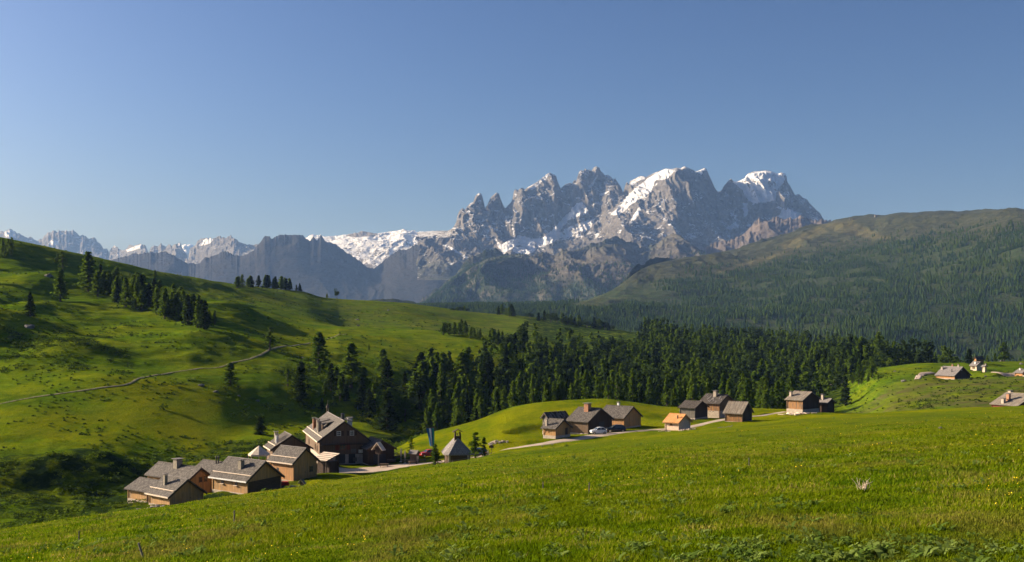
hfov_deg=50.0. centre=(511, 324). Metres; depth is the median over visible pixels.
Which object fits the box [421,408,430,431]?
larch tree
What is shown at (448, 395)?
larch tree
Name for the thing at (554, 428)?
cabin
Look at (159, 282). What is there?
larch tree
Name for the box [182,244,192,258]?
snow patch
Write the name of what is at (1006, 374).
farm track
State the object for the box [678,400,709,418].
barn
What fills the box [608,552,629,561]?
broad leaved plant
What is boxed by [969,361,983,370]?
house
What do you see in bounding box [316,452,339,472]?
porch
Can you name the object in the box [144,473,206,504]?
cabin
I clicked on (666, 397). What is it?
larch tree
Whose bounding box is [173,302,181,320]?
larch tree
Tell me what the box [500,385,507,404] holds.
larch tree
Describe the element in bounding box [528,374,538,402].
larch tree
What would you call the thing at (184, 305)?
larch tree
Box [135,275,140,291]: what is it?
larch tree
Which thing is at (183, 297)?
larch tree
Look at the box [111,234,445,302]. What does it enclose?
dark mountains
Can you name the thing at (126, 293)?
larch tree
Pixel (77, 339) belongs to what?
slope thicket
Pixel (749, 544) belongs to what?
broad leaved plant
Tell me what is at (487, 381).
spruce tree
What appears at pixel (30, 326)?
boulder
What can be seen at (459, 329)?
larch tree
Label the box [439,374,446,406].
larch tree
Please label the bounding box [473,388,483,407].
larch tree
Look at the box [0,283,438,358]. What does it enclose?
hill scrub
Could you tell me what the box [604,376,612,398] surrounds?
larch tree
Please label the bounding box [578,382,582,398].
spruce tree
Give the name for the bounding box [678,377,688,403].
larch tree
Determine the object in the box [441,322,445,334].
larch tree
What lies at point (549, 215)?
mountain
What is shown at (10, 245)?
larch tree
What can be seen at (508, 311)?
larch tree
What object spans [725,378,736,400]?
larch tree
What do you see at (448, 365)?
tree
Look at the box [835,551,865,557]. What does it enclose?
broad leaved plant
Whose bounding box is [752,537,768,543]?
broad leaved plant
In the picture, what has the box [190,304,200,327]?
larch tree
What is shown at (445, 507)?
yellow flowers
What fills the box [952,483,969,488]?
broad leaved plant
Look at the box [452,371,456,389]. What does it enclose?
larch tree
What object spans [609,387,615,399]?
larch tree
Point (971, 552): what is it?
broad leaved plant
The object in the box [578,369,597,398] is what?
larch tree
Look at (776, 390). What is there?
larch tree
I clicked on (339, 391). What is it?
larch tree
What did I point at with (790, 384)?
larch tree
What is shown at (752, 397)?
larch tree
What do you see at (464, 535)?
broad leaved plant
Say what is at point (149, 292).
spruce tree
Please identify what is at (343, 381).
spruce tree
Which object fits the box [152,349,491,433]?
bank shrubs
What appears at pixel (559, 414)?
old barn
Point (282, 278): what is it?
larch tree
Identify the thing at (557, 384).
larch tree
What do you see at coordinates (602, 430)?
parked car
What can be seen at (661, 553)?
broad leaved plant
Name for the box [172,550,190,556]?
broad leaved plant
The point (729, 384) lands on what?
larch tree
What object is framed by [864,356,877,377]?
larch tree
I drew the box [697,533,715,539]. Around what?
broad leaved plant
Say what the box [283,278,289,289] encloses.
spruce tree
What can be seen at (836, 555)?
broad leaved plant
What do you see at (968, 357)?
spruce tree
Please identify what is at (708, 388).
larch tree
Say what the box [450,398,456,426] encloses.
larch tree
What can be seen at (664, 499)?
broad leaved plant
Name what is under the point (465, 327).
larch tree
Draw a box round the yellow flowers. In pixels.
[8,412,1022,561]
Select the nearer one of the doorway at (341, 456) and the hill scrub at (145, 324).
the doorway at (341, 456)
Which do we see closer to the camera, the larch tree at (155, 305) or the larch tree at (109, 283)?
the larch tree at (155, 305)
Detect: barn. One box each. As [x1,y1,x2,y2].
[540,410,568,423]
[566,403,614,433]
[603,402,642,427]
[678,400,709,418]
[723,401,753,421]
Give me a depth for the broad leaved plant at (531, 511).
34.27 m
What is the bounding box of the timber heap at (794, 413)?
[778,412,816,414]
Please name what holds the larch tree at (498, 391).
on the ground at (190, 411)
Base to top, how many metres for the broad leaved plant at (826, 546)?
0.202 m
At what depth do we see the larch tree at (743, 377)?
368.80 m
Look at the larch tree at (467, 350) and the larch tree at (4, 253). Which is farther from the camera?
the larch tree at (4, 253)
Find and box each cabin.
[124,477,157,502]
[144,458,211,493]
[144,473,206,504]
[196,456,222,473]
[208,456,284,493]
[263,431,312,458]
[266,445,319,480]
[540,418,572,438]
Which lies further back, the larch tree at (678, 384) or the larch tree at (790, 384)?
the larch tree at (790, 384)
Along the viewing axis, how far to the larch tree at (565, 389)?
332.80 m
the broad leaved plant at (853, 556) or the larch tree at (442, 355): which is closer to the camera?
the broad leaved plant at (853, 556)
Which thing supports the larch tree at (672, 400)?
on the ground at (190, 411)
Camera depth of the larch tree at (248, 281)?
863.77 m
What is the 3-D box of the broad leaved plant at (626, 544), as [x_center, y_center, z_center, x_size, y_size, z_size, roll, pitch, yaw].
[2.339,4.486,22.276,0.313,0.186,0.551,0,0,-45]
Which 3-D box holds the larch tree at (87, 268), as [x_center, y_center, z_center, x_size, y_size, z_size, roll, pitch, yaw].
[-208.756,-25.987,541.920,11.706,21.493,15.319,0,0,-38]
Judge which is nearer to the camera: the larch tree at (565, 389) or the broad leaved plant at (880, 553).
the broad leaved plant at (880, 553)
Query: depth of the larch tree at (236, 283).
832.77 m
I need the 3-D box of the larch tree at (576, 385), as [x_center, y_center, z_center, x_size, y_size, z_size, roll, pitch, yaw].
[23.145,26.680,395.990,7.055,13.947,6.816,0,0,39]
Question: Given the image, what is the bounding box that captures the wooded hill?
[371,208,1023,360]
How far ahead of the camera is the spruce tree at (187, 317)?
465.67 m
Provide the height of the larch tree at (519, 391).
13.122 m
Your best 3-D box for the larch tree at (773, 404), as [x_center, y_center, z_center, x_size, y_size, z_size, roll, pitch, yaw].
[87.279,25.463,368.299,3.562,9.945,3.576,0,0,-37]
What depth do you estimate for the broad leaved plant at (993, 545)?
18.10 m
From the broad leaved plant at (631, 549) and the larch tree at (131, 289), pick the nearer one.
the broad leaved plant at (631, 549)
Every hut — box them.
[408,450,420,462]
[662,413,692,430]
[819,394,835,411]
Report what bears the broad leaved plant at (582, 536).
on the ground at (190, 411)
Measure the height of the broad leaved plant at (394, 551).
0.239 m
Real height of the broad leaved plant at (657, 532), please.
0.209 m
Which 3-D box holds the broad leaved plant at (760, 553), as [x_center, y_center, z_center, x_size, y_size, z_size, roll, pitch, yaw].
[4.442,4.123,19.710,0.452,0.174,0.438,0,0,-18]
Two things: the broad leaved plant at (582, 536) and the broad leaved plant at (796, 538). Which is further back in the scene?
the broad leaved plant at (582, 536)
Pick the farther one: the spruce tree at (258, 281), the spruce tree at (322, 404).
the spruce tree at (258, 281)
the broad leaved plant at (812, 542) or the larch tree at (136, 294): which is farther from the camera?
the larch tree at (136, 294)
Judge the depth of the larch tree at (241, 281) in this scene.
847.01 m
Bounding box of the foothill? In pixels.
[406,233,706,302]
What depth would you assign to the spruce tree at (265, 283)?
932.83 m
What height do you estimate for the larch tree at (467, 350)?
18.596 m
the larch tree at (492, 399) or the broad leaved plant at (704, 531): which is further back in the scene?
the larch tree at (492, 399)
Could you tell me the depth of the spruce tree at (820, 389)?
472.15 m
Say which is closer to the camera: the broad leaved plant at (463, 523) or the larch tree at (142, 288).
the broad leaved plant at (463, 523)
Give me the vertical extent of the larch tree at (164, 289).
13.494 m
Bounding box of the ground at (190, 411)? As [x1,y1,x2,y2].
[0,237,1023,561]
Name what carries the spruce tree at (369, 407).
on the ground at (190, 411)
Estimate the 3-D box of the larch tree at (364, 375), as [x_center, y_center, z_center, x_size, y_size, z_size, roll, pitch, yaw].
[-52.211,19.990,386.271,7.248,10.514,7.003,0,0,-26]
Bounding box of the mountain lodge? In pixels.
[303,404,370,464]
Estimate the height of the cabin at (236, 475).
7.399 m
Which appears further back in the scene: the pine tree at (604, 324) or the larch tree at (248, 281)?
the pine tree at (604, 324)
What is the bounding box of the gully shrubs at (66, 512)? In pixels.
[0,432,426,528]
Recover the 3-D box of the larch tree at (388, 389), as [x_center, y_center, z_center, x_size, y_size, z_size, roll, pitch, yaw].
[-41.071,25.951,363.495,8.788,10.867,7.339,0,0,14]
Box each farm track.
[915,372,935,378]
[993,372,1023,376]
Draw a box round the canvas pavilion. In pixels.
[248,446,269,463]
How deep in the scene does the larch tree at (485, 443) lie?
195.40 m
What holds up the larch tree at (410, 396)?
on the ground at (190, 411)
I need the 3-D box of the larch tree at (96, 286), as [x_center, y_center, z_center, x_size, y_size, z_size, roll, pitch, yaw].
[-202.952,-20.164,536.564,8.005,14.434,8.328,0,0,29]
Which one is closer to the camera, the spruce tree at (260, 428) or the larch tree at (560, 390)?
the spruce tree at (260, 428)
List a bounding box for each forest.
[402,215,1023,361]
[420,249,704,302]
[428,317,965,406]
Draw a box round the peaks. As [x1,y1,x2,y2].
[0,229,257,263]
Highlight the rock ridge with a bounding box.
[703,215,830,253]
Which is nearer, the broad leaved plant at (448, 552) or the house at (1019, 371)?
the broad leaved plant at (448, 552)
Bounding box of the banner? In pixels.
[426,427,434,446]
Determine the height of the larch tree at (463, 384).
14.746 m
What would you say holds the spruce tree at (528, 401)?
on the ground at (190, 411)
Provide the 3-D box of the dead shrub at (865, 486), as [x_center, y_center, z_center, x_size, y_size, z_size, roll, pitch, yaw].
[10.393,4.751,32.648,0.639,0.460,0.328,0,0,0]
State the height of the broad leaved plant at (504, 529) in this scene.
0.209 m
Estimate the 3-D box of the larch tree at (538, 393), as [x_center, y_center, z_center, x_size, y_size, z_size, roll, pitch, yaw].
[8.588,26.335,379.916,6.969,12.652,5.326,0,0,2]
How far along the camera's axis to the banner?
215.99 m
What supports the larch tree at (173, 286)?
on the ground at (190, 411)
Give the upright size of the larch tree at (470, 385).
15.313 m
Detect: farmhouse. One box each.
[699,390,734,417]
[784,391,821,412]
[934,364,971,378]
[989,390,1023,406]
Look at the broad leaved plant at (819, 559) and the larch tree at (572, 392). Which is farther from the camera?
the larch tree at (572, 392)
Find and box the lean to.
[360,436,396,464]
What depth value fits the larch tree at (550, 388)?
332.64 m
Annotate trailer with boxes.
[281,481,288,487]
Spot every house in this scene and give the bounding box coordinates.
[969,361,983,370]
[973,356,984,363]
[1013,368,1023,375]
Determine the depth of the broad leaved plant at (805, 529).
22.34 m
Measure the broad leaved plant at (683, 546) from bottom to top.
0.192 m
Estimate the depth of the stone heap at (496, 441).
231.60 m
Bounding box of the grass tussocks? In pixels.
[0,242,1023,464]
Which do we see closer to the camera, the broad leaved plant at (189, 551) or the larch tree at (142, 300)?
the broad leaved plant at (189, 551)
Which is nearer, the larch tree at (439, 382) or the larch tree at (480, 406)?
the larch tree at (480, 406)
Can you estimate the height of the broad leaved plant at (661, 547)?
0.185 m
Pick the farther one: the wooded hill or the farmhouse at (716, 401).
the wooded hill
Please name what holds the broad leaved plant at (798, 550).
on the ground at (190, 411)
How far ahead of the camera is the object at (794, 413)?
278.61 m
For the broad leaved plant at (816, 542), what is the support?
on the ground at (190, 411)
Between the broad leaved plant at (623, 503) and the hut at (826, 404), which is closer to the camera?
the broad leaved plant at (623, 503)
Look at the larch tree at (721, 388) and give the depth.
411.04 m
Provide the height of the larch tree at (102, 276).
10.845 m
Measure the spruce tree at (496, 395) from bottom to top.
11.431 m
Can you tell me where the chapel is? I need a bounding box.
[441,429,472,462]
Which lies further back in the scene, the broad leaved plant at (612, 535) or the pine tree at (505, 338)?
the pine tree at (505, 338)
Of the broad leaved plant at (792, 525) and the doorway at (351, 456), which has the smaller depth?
the broad leaved plant at (792, 525)
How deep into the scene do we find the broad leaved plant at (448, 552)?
23.01 m
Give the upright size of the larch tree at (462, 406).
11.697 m
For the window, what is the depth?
226.29 m
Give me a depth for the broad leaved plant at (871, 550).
19.02 m
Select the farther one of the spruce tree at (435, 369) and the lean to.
the spruce tree at (435, 369)
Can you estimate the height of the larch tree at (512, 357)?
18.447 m
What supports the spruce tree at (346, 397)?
on the ground at (190, 411)
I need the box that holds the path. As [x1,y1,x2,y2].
[0,334,343,403]
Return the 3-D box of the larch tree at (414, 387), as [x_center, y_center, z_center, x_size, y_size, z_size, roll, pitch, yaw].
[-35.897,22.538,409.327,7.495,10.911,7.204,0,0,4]
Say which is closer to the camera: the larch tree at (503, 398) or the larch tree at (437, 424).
the larch tree at (437, 424)
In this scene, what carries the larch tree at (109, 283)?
on the ground at (190, 411)
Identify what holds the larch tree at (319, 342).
on the ground at (190, 411)
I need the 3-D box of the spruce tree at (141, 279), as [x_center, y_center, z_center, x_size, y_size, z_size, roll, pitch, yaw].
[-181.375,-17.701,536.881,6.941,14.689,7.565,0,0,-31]
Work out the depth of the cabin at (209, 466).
198.67 m
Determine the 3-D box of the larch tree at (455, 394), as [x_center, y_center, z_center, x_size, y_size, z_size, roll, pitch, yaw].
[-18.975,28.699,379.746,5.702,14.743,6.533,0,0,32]
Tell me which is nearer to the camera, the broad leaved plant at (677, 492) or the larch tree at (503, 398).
the broad leaved plant at (677, 492)
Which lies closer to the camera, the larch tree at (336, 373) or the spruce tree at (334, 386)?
the spruce tree at (334, 386)
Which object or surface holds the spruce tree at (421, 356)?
on the ground at (190, 411)
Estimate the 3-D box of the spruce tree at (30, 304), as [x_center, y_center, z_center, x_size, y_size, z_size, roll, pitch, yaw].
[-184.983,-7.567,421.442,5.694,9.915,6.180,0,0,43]
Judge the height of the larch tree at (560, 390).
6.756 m
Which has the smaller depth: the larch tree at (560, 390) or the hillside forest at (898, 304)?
the larch tree at (560, 390)
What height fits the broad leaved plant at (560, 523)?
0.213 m
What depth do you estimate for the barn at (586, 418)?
251.67 m
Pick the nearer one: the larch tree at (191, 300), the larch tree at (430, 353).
the larch tree at (430, 353)
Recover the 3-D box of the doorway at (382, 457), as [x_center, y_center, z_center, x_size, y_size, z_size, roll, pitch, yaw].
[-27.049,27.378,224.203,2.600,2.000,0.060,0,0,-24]
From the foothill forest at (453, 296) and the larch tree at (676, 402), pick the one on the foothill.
the foothill forest at (453, 296)
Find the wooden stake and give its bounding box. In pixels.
[138,542,142,555]
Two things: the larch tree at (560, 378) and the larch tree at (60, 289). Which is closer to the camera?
the larch tree at (560, 378)
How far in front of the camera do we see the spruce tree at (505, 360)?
467.89 m
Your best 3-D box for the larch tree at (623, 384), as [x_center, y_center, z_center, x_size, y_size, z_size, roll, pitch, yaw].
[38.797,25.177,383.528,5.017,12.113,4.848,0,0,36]
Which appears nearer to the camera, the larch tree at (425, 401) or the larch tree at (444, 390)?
the larch tree at (425, 401)
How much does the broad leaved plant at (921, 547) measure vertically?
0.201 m
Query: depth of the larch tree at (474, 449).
195.32 m
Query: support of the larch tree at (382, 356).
on the ground at (190, 411)
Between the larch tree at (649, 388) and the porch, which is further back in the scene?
the larch tree at (649, 388)
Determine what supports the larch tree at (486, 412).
on the ground at (190, 411)
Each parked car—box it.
[419,449,432,456]
[590,427,606,434]
[605,424,625,432]
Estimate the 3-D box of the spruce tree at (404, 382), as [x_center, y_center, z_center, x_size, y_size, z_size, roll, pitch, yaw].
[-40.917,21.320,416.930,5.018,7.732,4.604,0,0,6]
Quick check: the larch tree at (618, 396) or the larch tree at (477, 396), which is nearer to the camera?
the larch tree at (477, 396)
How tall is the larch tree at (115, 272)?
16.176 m
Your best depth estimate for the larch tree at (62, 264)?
649.51 m
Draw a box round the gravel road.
[339,411,784,473]
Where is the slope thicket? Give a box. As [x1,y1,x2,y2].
[0,289,169,373]
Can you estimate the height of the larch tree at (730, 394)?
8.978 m
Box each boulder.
[24,324,34,328]
[298,479,305,485]
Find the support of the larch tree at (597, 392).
on the ground at (190, 411)
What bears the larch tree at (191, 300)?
on the ground at (190, 411)
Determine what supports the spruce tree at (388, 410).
on the ground at (190, 411)
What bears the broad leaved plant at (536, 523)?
on the ground at (190, 411)
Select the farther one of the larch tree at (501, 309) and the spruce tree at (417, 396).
the larch tree at (501, 309)
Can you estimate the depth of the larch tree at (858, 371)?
475.70 m
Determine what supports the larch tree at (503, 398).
on the ground at (190, 411)
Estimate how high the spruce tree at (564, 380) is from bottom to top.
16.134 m
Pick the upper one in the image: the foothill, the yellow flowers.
the foothill
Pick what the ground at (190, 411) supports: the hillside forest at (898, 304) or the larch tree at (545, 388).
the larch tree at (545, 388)
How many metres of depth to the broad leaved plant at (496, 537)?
27.01 m
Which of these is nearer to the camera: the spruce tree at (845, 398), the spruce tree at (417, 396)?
the spruce tree at (417, 396)
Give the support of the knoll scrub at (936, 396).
on the ground at (190, 411)
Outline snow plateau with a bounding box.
[306,229,427,268]
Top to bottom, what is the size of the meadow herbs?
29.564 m
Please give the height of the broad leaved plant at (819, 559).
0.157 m
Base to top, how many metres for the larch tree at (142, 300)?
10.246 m
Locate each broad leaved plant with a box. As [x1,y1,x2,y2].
[67,538,84,544]
[68,542,78,549]
[87,547,102,553]
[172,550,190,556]
[183,546,203,553]
[387,545,406,555]
[422,535,441,541]
[439,549,463,560]
[455,521,475,529]
[455,533,471,539]
[490,534,508,539]
[498,528,517,533]
[510,552,526,560]
[523,508,535,512]
[523,522,539,527]
[534,515,550,520]
[544,547,563,555]
[545,550,569,558]
[549,521,568,528]
[573,528,591,534]
[574,533,585,541]
[578,544,595,550]
[589,530,611,539]
[599,533,615,540]
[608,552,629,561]
[616,541,635,547]
[616,546,642,552]
[617,499,630,504]
[625,543,640,553]
[647,529,668,535]
[651,550,672,561]
[652,546,671,555]
[658,497,675,502]
[659,535,681,542]
[668,490,688,494]
[670,542,691,550]
[694,529,710,534]
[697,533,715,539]
[702,543,722,551]
[703,550,736,561]
[717,540,748,548]
[720,535,741,545]
[736,540,751,546]
[737,556,763,561]
[742,558,757,561]
[746,534,763,541]
[747,541,763,548]
[748,551,769,557]
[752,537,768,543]
[778,519,799,529]
[785,535,799,542]
[797,545,809,552]
[798,539,820,549]
[799,549,827,556]
[800,526,813,534]
[810,540,830,549]
[814,556,830,561]
[818,542,842,553]
[821,549,851,561]
[832,549,855,561]
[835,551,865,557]
[849,549,873,561]
[850,544,884,555]
[853,540,884,550]
[857,544,887,554]
[861,538,898,552]
[871,539,892,547]
[873,548,902,559]
[897,543,917,551]
[907,545,941,557]
[912,543,934,555]
[914,545,935,557]
[931,541,958,552]
[931,545,955,554]
[932,537,968,545]
[943,539,959,548]
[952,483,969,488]
[958,547,992,560]
[976,543,1005,550]
[989,544,1020,554]
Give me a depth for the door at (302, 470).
190.79 m
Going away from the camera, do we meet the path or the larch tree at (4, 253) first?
the path
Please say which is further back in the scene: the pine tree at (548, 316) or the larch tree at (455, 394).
the pine tree at (548, 316)
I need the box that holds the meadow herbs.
[3,410,1023,561]
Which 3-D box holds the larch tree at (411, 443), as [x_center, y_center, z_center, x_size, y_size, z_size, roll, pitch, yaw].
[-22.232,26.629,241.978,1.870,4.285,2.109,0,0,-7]
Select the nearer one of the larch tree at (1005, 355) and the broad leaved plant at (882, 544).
the broad leaved plant at (882, 544)
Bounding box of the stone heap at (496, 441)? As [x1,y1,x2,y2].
[488,440,508,445]
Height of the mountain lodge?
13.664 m
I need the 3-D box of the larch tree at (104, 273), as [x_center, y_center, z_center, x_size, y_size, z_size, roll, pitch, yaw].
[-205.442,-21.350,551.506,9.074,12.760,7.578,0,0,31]
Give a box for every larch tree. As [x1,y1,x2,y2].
[3,246,6,256]
[7,239,12,252]
[50,268,69,301]
[57,251,67,271]
[74,251,102,291]
[89,269,105,296]
[100,273,108,293]
[101,270,111,293]
[102,273,114,295]
[111,266,123,290]
[111,276,123,299]
[116,277,130,306]
[126,282,133,306]
[129,282,139,307]
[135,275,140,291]
[136,290,148,310]
[138,286,147,307]
[142,274,147,292]
[152,288,160,314]
[155,291,173,317]
[157,280,164,295]
[157,287,170,315]
[166,293,180,316]
[171,283,176,293]
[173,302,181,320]
[177,291,186,319]
[181,299,186,319]
[189,293,194,322]
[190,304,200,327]
[212,312,216,324]
[221,362,241,385]
[233,277,240,287]
[240,274,245,286]
[245,278,250,285]
[262,327,276,350]
[278,276,284,286]
[283,368,291,385]
[302,332,332,369]
[321,382,327,394]
[332,366,340,383]
[334,378,345,400]
[338,342,363,388]
[356,367,373,393]
[370,383,380,409]
[373,349,393,377]
[375,387,395,415]
[406,361,438,397]
[406,392,416,412]
[407,371,423,395]
[407,436,414,450]
[419,392,428,419]
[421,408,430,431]
[423,370,440,401]
[424,348,443,373]
[425,397,435,426]
[426,389,436,408]
[429,444,441,464]
[431,402,444,430]
[436,362,444,399]
[438,352,448,366]
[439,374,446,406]
[439,388,453,422]
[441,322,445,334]
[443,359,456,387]
[446,351,478,388]
[448,387,460,419]
[449,398,463,426]
[450,322,457,334]
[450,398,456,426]
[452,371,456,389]
[454,382,461,408]
[457,323,463,334]
[459,377,469,408]
[460,389,468,404]
[460,397,468,423]
[462,320,468,333]
[463,346,477,378]
[465,374,474,400]
[468,393,484,420]
[468,432,482,457]
[471,376,489,407]
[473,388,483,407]
[473,396,485,418]
[479,437,487,455]
[483,382,490,411]
[483,403,487,416]
[487,387,500,413]
[487,389,495,414]
[499,304,504,314]
[499,383,503,400]
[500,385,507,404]
[500,389,507,410]
[506,307,511,315]
[506,381,520,407]
[507,342,519,376]
[515,380,524,405]
[522,380,528,402]
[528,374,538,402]
[530,383,540,402]
[542,382,547,401]
[542,382,551,401]
[547,384,553,400]
[551,381,555,400]
[553,375,563,399]
[553,383,560,400]
[557,380,563,399]
[558,313,565,323]
[561,384,565,399]
[564,383,569,399]
[566,383,576,399]
[573,380,579,399]
[574,369,580,393]
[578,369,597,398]
[592,377,604,398]
[596,320,603,328]
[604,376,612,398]
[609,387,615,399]
[610,377,615,390]
[613,373,622,400]
[614,377,626,400]
[621,374,628,396]
[621,380,629,401]
[626,368,636,401]
[642,377,655,404]
[653,386,661,405]
[661,374,671,406]
[662,373,678,404]
[670,390,675,406]
[672,387,678,406]
[675,375,683,404]
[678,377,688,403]
[686,372,700,400]
[702,378,712,395]
[718,373,726,393]
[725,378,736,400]
[725,381,733,397]
[728,389,734,399]
[737,375,752,406]
[739,378,754,406]
[749,390,754,407]
[754,377,764,407]
[758,379,773,408]
[761,392,769,408]
[770,386,776,408]
[773,380,785,408]
[778,377,786,408]
[785,375,796,404]
[854,358,863,383]
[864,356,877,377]
[995,342,1013,360]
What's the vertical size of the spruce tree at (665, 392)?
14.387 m
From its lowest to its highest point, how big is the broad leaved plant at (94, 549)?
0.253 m
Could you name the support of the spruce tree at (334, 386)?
on the ground at (190, 411)
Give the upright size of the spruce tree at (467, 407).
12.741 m
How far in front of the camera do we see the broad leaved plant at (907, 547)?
18.84 m
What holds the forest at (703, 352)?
on the ground at (190, 411)
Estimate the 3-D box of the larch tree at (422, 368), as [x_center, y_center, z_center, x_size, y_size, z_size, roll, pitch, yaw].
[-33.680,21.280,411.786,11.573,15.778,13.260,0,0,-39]
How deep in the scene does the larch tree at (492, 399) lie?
400.70 m
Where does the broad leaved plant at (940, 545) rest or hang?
on the ground at (190, 411)
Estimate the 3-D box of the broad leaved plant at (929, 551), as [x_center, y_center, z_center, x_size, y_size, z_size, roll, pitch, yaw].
[6.857,3.778,18.229,0.649,0.220,0.369,0,0,43]
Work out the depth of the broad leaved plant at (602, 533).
25.38 m
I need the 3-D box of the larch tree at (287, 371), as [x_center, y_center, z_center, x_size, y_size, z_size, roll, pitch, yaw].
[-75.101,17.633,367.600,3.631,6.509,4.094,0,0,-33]
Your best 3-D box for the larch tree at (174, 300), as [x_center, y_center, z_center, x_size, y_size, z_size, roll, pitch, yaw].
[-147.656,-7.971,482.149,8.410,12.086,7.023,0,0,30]
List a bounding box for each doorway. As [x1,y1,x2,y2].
[335,454,344,463]
[349,454,354,462]
[373,454,385,463]
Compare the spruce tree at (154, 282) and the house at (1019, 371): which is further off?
the spruce tree at (154, 282)
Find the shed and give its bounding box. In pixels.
[981,363,987,371]
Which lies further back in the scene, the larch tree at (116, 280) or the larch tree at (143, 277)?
the larch tree at (143, 277)
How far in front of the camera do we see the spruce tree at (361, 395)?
364.82 m
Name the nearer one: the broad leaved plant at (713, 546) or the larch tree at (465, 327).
the broad leaved plant at (713, 546)
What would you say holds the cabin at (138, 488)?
on the ground at (190, 411)
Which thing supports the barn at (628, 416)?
on the ground at (190, 411)
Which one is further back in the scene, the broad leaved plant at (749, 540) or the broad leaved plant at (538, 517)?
the broad leaved plant at (538, 517)
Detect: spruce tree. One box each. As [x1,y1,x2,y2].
[23,292,36,316]
[112,283,122,302]
[139,274,145,291]
[144,283,153,306]
[150,278,160,302]
[181,294,193,324]
[197,300,213,328]
[253,417,268,434]
[255,275,261,286]
[262,277,268,287]
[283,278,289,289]
[290,361,311,399]
[318,397,326,409]
[324,363,334,390]
[331,378,337,396]
[341,374,345,387]
[342,384,350,400]
[354,377,366,409]
[361,388,378,417]
[374,390,401,430]
[376,359,398,389]
[399,371,407,389]
[411,352,425,375]
[414,384,424,408]
[430,363,439,395]
[463,392,472,422]
[469,399,473,419]
[473,408,479,420]
[480,352,494,395]
[483,377,491,411]
[488,375,493,404]
[491,391,501,413]
[499,344,512,380]
[525,389,531,403]
[562,374,568,390]
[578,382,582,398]
[589,317,596,327]
[629,376,637,401]
[635,374,650,400]
[637,386,643,402]
[660,378,671,405]
[697,384,703,397]
[816,383,825,397]
[836,376,851,405]
[963,349,972,363]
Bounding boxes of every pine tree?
[504,333,511,340]
[544,314,557,319]
[598,321,610,329]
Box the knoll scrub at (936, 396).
[850,373,1021,412]
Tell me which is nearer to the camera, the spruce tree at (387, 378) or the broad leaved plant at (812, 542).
the broad leaved plant at (812, 542)
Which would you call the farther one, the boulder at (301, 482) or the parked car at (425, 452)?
the parked car at (425, 452)
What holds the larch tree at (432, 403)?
on the ground at (190, 411)
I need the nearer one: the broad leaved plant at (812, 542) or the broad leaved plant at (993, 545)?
the broad leaved plant at (993, 545)
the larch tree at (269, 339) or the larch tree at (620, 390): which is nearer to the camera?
the larch tree at (620, 390)
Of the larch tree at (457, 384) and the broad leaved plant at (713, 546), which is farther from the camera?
the larch tree at (457, 384)
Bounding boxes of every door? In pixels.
[183,492,191,502]
[299,466,305,478]
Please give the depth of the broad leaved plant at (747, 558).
19.15 m
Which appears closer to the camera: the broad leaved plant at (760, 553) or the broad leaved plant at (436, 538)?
the broad leaved plant at (760, 553)
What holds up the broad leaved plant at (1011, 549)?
on the ground at (190, 411)
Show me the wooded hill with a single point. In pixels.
(842, 230)
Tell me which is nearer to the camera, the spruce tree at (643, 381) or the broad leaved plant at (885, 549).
the broad leaved plant at (885, 549)
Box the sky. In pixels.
[0,0,1023,252]
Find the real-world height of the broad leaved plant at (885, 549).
0.262 m
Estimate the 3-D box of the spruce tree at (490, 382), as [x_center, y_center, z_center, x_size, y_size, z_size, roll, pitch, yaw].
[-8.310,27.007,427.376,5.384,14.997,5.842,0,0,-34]
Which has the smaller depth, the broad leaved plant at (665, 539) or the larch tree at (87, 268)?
the broad leaved plant at (665, 539)
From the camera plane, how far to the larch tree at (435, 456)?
212.01 m
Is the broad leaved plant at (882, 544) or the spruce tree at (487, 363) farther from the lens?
the spruce tree at (487, 363)
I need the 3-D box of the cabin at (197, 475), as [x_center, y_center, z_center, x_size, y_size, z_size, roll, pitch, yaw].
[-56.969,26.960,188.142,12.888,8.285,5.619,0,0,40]
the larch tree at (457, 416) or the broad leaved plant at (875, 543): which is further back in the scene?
the larch tree at (457, 416)
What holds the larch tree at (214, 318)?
on the ground at (190, 411)
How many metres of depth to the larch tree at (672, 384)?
390.59 m
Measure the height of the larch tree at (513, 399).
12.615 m
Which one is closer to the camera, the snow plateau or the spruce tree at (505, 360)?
the spruce tree at (505, 360)
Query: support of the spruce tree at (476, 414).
on the ground at (190, 411)
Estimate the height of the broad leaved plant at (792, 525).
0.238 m
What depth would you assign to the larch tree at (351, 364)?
386.64 m
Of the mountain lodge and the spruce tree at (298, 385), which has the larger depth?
the spruce tree at (298, 385)
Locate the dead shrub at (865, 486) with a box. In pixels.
[852,479,870,489]
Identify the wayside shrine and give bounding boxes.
[371,442,385,465]
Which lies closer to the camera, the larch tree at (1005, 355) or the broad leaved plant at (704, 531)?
the broad leaved plant at (704, 531)
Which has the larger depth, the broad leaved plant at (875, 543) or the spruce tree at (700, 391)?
the spruce tree at (700, 391)
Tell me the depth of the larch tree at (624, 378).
391.18 m
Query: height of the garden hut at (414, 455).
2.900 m
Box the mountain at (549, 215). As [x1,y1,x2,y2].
[415,166,823,279]
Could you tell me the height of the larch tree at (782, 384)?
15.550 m

